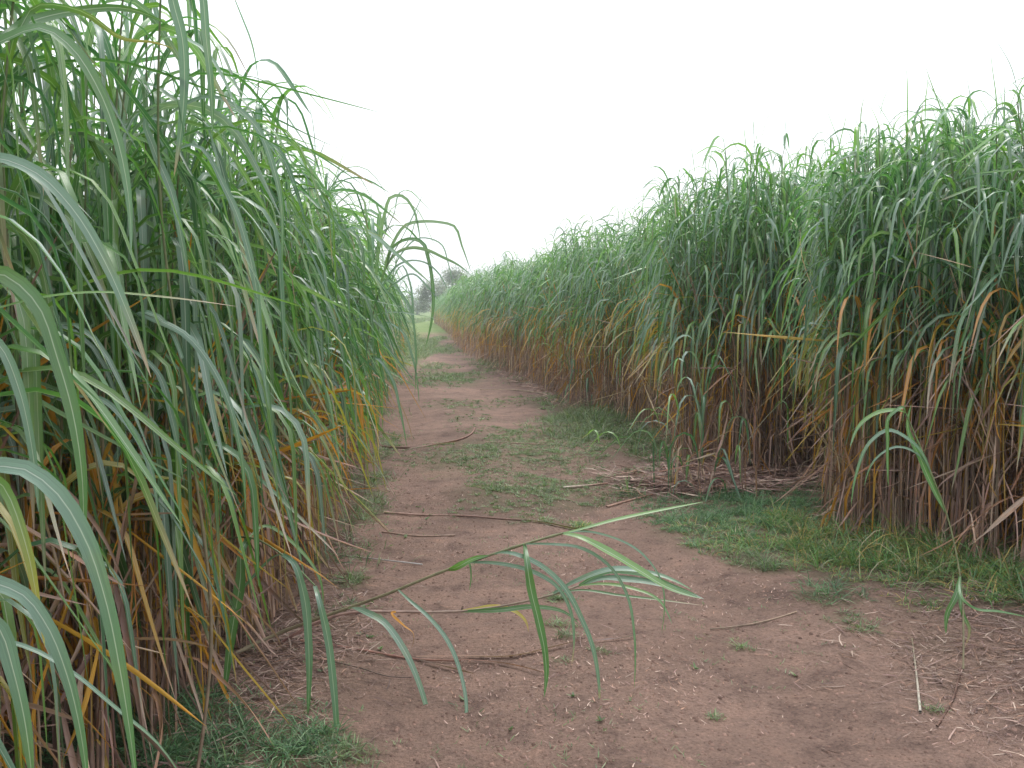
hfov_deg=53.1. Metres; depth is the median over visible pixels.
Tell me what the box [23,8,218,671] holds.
giant cane
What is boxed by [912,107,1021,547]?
giant cane
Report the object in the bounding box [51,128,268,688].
giant cane
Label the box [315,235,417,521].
giant cane
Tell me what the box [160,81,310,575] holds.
giant cane
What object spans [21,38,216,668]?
giant cane
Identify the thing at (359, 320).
giant cane
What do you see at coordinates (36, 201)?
giant cane
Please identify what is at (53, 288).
giant cane
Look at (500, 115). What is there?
sky
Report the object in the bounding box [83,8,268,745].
giant cane
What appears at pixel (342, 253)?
giant cane
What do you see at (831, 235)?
giant cane
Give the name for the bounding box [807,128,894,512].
giant cane
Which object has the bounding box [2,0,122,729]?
giant cane
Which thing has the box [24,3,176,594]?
giant cane
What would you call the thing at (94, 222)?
giant cane
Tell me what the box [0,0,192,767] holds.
giant cane
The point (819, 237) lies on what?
giant cane
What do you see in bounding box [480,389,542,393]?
dry cane
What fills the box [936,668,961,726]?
dry cane
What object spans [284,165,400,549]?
giant cane
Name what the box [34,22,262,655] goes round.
giant cane
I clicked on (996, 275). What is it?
giant cane
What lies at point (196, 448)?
giant cane
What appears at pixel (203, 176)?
giant cane
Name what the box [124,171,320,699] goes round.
giant cane
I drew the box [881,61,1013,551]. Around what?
giant cane
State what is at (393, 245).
giant cane
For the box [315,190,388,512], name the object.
giant cane
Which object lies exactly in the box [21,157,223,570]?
giant cane
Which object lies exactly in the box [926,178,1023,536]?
giant cane
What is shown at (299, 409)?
giant cane
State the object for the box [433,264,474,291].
oak tree
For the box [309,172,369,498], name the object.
giant cane
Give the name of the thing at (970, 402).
giant cane
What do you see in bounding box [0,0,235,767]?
giant cane
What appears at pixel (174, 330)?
giant cane
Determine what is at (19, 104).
giant cane
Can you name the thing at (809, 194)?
giant cane
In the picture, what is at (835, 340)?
giant cane
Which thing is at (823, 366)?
giant cane
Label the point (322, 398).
giant cane
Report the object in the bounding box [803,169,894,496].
giant cane
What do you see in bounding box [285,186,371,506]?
giant cane
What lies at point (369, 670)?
dry cane
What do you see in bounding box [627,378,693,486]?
young cane
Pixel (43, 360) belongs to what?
giant cane
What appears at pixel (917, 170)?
giant cane
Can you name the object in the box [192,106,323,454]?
giant cane
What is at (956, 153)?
giant cane
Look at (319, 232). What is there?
giant cane
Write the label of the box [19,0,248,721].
giant cane
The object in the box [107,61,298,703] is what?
giant cane
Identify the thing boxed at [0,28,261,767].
giant cane
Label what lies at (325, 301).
giant cane
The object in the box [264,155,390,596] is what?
giant cane
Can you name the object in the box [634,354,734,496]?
young cane
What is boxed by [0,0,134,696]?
giant cane
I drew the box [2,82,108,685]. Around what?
giant cane
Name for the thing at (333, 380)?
giant cane
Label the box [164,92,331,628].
giant cane
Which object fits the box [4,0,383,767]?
giant cane
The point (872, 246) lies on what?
giant cane
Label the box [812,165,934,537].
giant cane
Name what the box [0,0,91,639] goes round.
giant cane
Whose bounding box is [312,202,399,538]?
giant cane
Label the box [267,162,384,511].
giant cane
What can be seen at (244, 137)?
giant cane
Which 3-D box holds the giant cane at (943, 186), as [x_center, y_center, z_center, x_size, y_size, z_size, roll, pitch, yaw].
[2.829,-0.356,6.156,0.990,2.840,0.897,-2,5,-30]
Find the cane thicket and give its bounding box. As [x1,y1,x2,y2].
[0,42,1023,767]
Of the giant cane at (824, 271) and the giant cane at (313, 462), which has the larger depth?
the giant cane at (824, 271)
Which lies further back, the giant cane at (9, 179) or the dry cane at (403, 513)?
the dry cane at (403, 513)
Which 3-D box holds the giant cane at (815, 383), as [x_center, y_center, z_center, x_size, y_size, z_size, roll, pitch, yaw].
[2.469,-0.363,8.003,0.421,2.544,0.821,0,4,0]
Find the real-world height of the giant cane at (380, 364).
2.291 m
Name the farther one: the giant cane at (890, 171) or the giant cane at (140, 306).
the giant cane at (890, 171)
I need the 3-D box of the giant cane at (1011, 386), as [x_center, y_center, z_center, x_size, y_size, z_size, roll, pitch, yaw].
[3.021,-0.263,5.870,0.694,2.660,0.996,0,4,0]
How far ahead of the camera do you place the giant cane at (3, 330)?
3.84 m
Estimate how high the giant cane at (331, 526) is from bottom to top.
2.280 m
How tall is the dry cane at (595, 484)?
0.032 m
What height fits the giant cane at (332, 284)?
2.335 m
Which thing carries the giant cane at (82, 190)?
on the ground at (893, 602)
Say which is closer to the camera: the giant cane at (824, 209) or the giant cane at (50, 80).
the giant cane at (50, 80)
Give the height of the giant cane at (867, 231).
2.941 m
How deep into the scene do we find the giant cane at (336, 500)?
6.87 m
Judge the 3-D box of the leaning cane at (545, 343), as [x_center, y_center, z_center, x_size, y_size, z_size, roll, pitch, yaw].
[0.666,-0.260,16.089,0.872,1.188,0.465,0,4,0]
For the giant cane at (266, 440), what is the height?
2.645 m
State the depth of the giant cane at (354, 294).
7.21 m
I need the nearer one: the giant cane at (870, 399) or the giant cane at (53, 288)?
the giant cane at (53, 288)
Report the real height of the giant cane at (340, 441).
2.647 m
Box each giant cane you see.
[0,0,77,764]
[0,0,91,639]
[0,0,111,657]
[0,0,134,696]
[0,0,165,734]
[0,0,174,718]
[0,0,184,481]
[0,0,190,767]
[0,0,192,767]
[0,0,215,767]
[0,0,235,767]
[0,0,240,733]
[0,0,313,767]
[0,2,115,568]
[0,2,202,692]
[0,3,237,518]
[0,4,132,767]
[0,12,158,763]
[0,18,191,690]
[0,26,114,759]
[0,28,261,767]
[0,121,110,625]
[0,123,133,753]
[0,146,46,570]
[0,258,69,558]
[0,457,175,767]
[1,0,296,731]
[1,13,37,527]
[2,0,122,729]
[2,44,121,714]
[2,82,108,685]
[3,135,69,558]
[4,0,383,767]
[6,2,100,662]
[6,84,128,684]
[6,169,97,398]
[6,202,77,405]
[8,0,142,726]
[9,110,239,662]
[10,3,154,717]
[12,0,324,729]
[13,78,266,734]
[17,0,280,767]
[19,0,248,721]
[20,0,193,694]
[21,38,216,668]
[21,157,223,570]
[22,0,221,767]
[22,95,135,582]
[22,134,141,629]
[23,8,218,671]
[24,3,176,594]
[25,0,295,767]
[25,62,143,654]
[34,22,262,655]
[35,1,300,752]
[38,43,274,735]
[41,50,246,681]
[49,3,285,743]
[51,16,251,767]
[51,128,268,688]
[52,122,244,657]
[53,71,333,696]
[65,68,284,657]
[68,33,253,653]
[69,2,256,658]
[69,55,221,616]
[70,68,343,689]
[77,163,331,694]
[79,0,283,767]
[81,94,305,687]
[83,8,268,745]
[85,94,251,550]
[91,153,283,669]
[92,124,334,670]
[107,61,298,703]
[113,99,305,761]
[122,167,352,651]
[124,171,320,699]
[131,120,232,648]
[133,127,329,667]
[136,85,383,648]
[136,132,226,645]
[149,75,313,656]
[152,46,375,647]
[152,98,265,559]
[155,34,311,669]
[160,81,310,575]
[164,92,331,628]
[170,133,258,613]
[178,122,372,634]
[182,122,320,558]
[182,132,346,612]
[190,98,318,603]
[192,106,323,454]
[193,0,375,615]
[199,161,348,628]
[200,176,371,643]
[210,524,338,726]
[215,105,383,622]
[218,151,363,624]
[220,123,306,612]
[221,145,306,537]
[222,137,345,651]
[225,188,400,609]
[228,121,323,553]
[235,159,341,605]
[245,153,397,579]
[246,80,370,582]
[247,204,389,581]
[250,86,351,550]
[252,169,380,605]
[255,153,389,618]
[257,123,388,582]
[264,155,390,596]
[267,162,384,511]
[276,207,408,519]
[278,159,337,496]
[281,199,418,561]
[284,161,378,543]
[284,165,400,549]
[285,166,433,556]
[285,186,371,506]
[285,186,389,562]
[287,224,375,356]
[288,150,397,557]
[288,196,392,540]
[290,167,395,492]
[291,137,381,514]
[291,213,384,504]
[292,171,378,548]
[293,98,389,536]
[294,165,398,428]
[294,190,436,508]
[298,222,371,531]
[299,212,398,552]
[301,196,354,516]
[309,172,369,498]
[311,149,404,526]
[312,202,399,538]
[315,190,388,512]
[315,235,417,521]
[318,219,372,497]
[318,244,366,484]
[325,202,436,522]
[348,194,470,531]
[364,208,452,489]
[727,183,875,527]
[762,152,885,528]
[765,107,847,512]
[765,171,852,518]
[766,197,835,504]
[774,115,860,494]
[775,126,866,499]
[783,184,902,526]
[784,169,875,516]
[785,102,857,497]
[786,183,853,500]
[787,187,908,531]
[792,145,860,504]
[792,147,880,518]
[793,137,878,471]
[794,151,866,490]
[798,130,895,520]
[799,136,860,491]
[799,151,920,536]
[799,157,902,497]
[799,172,853,502]
[803,129,926,533]
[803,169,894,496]
[804,143,921,530]
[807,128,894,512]
[810,100,917,523]
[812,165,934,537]
[829,106,985,542]
[831,127,934,539]
[833,129,962,543]
[842,146,917,532]
[843,110,1023,545]
[845,122,984,543]
[861,191,1022,548]
[866,107,1023,538]
[874,143,1023,562]
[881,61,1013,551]
[887,111,1022,553]
[891,128,1022,565]
[893,142,1021,557]
[894,180,1023,559]
[898,173,1023,567]
[899,83,1023,539]
[902,191,1023,564]
[907,87,1020,544]
[909,44,1022,550]
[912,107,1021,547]
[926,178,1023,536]
[929,137,1023,569]
[939,193,1023,509]
[948,85,1023,550]
[958,99,1023,491]
[962,268,1023,524]
[974,168,1023,545]
[987,174,1023,383]
[999,323,1023,519]
[999,339,1020,374]
[1000,407,1023,423]
[1012,228,1023,319]
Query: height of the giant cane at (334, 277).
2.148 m
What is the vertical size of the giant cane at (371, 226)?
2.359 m
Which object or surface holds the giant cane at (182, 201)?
on the ground at (893, 602)
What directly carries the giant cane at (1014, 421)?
on the ground at (893, 602)
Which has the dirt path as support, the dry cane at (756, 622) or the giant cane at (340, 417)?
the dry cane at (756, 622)
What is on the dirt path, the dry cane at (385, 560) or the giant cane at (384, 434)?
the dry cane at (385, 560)
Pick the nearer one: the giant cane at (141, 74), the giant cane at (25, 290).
the giant cane at (25, 290)
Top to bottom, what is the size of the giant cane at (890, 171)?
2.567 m
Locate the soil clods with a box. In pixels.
[171,440,1023,767]
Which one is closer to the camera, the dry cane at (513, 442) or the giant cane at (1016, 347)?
the giant cane at (1016, 347)
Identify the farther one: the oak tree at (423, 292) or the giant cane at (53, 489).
the oak tree at (423, 292)
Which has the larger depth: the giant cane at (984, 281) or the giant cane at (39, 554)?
the giant cane at (984, 281)
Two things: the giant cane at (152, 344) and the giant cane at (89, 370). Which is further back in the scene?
the giant cane at (152, 344)
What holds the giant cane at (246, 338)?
on the ground at (893, 602)
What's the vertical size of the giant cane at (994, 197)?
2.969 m
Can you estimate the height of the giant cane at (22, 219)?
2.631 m
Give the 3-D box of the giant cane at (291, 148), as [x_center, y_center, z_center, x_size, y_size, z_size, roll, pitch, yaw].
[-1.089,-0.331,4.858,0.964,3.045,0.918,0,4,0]
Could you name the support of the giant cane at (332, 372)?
on the ground at (893, 602)
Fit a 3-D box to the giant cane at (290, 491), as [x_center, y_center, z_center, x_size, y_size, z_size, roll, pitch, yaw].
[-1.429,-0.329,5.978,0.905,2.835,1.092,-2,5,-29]
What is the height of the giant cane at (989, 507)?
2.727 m
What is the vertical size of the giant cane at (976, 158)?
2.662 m
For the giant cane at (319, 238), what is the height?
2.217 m
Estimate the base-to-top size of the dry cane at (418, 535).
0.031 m
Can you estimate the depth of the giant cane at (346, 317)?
7.75 m
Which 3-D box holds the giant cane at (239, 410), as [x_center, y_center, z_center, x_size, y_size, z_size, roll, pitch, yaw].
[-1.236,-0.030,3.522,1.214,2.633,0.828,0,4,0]
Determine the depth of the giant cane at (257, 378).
4.34 m
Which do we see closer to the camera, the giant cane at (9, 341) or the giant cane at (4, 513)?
the giant cane at (4, 513)
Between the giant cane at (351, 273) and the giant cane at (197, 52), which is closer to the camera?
the giant cane at (197, 52)
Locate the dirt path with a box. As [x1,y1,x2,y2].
[179,336,1023,767]
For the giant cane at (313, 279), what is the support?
on the ground at (893, 602)
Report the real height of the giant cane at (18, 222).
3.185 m
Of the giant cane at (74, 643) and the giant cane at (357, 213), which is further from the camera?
the giant cane at (357, 213)
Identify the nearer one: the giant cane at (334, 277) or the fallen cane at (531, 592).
the fallen cane at (531, 592)
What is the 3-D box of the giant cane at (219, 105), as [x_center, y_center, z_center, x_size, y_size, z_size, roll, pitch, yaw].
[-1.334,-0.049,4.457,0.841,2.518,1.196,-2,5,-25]
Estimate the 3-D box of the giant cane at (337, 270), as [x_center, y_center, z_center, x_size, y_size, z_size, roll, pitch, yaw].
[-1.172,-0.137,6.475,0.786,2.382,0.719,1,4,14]
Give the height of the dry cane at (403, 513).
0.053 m
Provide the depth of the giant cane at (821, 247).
7.49 m
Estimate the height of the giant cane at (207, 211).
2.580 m
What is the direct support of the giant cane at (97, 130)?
on the ground at (893, 602)
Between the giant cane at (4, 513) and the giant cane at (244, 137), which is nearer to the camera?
the giant cane at (4, 513)
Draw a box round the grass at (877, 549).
[1,317,1023,767]
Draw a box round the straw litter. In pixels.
[4,362,1023,767]
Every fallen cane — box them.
[219,502,700,712]
[277,566,702,647]
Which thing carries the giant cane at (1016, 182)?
on the ground at (893, 602)
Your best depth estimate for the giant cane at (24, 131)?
2.80 m
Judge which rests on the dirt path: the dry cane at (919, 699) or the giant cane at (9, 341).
the dry cane at (919, 699)
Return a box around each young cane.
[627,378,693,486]
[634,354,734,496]
[634,358,702,498]
[667,334,721,488]
[674,365,750,503]
[693,373,819,501]
[850,406,1023,668]
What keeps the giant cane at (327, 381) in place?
on the ground at (893, 602)
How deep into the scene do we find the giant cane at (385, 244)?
6.14 m
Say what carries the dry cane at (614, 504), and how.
on the dirt path
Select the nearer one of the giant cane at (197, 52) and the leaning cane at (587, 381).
the giant cane at (197, 52)
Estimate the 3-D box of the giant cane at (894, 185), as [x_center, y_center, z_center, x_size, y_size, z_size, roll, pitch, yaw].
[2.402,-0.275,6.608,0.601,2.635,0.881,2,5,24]
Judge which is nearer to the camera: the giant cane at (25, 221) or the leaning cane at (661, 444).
the giant cane at (25, 221)
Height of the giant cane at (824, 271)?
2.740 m
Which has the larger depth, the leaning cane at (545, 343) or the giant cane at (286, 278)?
the leaning cane at (545, 343)
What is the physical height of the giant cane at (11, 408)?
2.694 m
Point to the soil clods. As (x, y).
(397, 728)
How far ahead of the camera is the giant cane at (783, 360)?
7.66 m
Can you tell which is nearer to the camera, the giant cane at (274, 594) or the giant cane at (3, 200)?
the giant cane at (3, 200)
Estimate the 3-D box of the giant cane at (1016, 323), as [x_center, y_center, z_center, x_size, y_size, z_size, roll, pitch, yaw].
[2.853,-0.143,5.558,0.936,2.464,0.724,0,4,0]
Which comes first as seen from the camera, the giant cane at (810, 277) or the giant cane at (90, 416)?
the giant cane at (90, 416)
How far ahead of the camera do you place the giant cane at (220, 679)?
3.59 m
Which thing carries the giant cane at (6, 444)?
on the ground at (893, 602)
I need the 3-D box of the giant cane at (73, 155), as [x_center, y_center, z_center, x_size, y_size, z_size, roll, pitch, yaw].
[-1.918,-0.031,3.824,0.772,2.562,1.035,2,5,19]
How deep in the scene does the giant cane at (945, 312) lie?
6.23 m
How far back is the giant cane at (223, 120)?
3.26 m
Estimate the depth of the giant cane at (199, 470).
3.89 m
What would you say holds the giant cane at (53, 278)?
on the ground at (893, 602)
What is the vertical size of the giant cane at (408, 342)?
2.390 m
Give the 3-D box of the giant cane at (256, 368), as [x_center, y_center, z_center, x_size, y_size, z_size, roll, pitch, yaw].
[-1.302,0.026,3.916,1.165,2.446,0.659,-3,5,-32]
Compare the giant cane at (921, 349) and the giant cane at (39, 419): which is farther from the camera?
the giant cane at (921, 349)
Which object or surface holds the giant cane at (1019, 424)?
on the ground at (893, 602)
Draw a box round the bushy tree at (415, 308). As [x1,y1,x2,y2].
[403,294,429,313]
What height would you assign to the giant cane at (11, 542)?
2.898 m
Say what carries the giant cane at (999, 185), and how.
on the ground at (893, 602)
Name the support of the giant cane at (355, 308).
on the ground at (893, 602)
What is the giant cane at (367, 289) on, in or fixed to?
on the ground at (893, 602)
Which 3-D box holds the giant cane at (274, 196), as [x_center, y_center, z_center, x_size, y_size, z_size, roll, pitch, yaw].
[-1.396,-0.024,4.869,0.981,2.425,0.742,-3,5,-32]
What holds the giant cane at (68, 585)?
on the ground at (893, 602)
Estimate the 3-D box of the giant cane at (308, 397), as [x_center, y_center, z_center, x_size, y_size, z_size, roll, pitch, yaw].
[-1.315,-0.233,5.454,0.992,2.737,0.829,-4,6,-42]
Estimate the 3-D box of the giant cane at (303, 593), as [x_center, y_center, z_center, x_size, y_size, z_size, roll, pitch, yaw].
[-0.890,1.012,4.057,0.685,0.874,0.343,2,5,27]
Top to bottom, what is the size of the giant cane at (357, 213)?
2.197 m
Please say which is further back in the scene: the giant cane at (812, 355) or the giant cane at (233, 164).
the giant cane at (812, 355)
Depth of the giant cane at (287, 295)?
5.30 m
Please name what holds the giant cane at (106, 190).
on the ground at (893, 602)
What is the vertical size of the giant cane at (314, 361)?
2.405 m
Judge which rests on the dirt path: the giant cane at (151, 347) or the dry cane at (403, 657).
the dry cane at (403, 657)
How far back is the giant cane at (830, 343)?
6.58 m
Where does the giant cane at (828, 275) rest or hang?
on the ground at (893, 602)
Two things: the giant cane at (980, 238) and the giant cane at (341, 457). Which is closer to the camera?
the giant cane at (980, 238)
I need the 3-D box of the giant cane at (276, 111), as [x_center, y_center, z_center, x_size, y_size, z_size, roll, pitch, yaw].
[-1.086,-0.037,4.534,1.157,2.501,0.803,-2,5,-24]
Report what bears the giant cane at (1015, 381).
on the ground at (893, 602)
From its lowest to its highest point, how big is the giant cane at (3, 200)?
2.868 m
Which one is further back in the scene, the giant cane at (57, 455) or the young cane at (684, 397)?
the young cane at (684, 397)
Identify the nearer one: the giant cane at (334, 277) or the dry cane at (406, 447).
the giant cane at (334, 277)
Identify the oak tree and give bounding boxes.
[405,276,451,314]
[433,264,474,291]
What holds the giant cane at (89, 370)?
on the ground at (893, 602)
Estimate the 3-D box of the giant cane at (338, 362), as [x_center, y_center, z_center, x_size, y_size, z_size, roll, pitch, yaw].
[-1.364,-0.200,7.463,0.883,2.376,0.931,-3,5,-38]
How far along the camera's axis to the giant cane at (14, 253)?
3.51 m
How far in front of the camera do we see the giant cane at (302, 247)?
5.18 m
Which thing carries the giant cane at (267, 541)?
on the ground at (893, 602)
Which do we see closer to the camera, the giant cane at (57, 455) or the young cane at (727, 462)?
the giant cane at (57, 455)
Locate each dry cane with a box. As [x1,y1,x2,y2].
[300,634,637,673]
[319,659,411,677]
[333,553,421,564]
[380,427,474,448]
[382,531,454,536]
[384,511,589,530]
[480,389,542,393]
[486,441,543,444]
[563,482,607,487]
[606,493,652,507]
[710,611,796,629]
[911,638,921,712]
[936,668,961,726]
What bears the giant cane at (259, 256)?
on the ground at (893, 602)
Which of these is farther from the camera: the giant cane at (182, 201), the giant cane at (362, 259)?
the giant cane at (362, 259)
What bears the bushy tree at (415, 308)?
on the ground at (893, 602)
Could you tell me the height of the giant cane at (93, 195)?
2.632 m
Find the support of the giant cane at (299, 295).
on the ground at (893, 602)
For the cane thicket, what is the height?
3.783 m
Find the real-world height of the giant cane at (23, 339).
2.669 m
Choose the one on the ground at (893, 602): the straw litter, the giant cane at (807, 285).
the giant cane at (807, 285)
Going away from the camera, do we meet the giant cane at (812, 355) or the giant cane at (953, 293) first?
the giant cane at (953, 293)
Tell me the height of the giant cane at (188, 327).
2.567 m
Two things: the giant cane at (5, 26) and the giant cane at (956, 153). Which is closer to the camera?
the giant cane at (5, 26)
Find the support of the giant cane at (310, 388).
on the ground at (893, 602)
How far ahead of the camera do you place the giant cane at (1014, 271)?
5.65 m
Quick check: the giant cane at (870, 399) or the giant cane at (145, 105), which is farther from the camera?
the giant cane at (870, 399)
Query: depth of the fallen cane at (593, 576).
4.47 m
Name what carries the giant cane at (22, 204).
on the ground at (893, 602)
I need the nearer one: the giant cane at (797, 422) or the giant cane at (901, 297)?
the giant cane at (901, 297)
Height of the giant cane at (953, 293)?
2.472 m
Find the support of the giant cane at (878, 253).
on the ground at (893, 602)
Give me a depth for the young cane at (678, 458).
8.41 m
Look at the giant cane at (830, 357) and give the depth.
6.84 m
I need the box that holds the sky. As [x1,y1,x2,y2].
[0,0,1023,307]
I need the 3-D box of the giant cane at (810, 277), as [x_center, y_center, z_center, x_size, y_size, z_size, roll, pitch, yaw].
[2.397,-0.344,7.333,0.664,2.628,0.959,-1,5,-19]
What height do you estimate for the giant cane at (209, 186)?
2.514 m
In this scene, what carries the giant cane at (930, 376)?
on the ground at (893, 602)
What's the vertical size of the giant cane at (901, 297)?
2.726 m
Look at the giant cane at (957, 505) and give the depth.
5.98 m
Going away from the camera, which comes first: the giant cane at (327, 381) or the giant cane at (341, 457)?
the giant cane at (327, 381)
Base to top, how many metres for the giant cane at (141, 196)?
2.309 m
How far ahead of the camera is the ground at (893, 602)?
5.36 m
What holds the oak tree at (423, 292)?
on the ground at (893, 602)
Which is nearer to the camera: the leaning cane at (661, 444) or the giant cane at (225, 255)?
the giant cane at (225, 255)
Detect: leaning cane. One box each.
[527,330,582,401]
[552,350,595,408]
[583,429,677,489]
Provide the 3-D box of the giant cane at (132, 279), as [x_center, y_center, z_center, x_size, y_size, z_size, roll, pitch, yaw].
[-1.236,0.059,3.524,0.687,2.463,0.853,2,5,25]
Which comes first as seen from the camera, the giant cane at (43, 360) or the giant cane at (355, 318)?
the giant cane at (43, 360)
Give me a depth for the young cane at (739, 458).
8.16 m
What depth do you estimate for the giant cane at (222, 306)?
5.06 m
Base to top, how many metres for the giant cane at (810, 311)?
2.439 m
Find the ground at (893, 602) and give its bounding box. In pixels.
[1,310,1023,767]
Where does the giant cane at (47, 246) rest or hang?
on the ground at (893, 602)
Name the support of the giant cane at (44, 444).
on the ground at (893, 602)
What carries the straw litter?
on the dirt path
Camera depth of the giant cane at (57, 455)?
4.04 m
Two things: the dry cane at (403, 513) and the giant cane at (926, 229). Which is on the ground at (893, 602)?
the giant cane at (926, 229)
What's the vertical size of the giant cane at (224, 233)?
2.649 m
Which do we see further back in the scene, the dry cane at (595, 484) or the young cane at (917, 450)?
the dry cane at (595, 484)
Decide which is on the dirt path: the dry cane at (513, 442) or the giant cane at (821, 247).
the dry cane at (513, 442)
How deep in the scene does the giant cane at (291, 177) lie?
4.53 m
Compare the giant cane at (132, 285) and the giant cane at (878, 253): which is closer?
the giant cane at (132, 285)
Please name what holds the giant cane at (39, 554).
on the ground at (893, 602)
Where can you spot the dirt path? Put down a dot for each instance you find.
(621, 748)
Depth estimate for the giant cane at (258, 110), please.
5.00 m
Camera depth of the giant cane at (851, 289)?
6.90 m
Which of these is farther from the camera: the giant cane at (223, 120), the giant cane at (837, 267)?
the giant cane at (837, 267)
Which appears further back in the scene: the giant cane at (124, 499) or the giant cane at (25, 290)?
the giant cane at (124, 499)
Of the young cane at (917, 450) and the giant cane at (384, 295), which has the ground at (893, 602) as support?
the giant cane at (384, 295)
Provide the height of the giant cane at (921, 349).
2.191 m
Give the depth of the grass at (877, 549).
6.40 m
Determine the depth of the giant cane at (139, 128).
4.26 m
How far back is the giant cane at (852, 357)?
6.71 m
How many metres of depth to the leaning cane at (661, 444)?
8.57 m

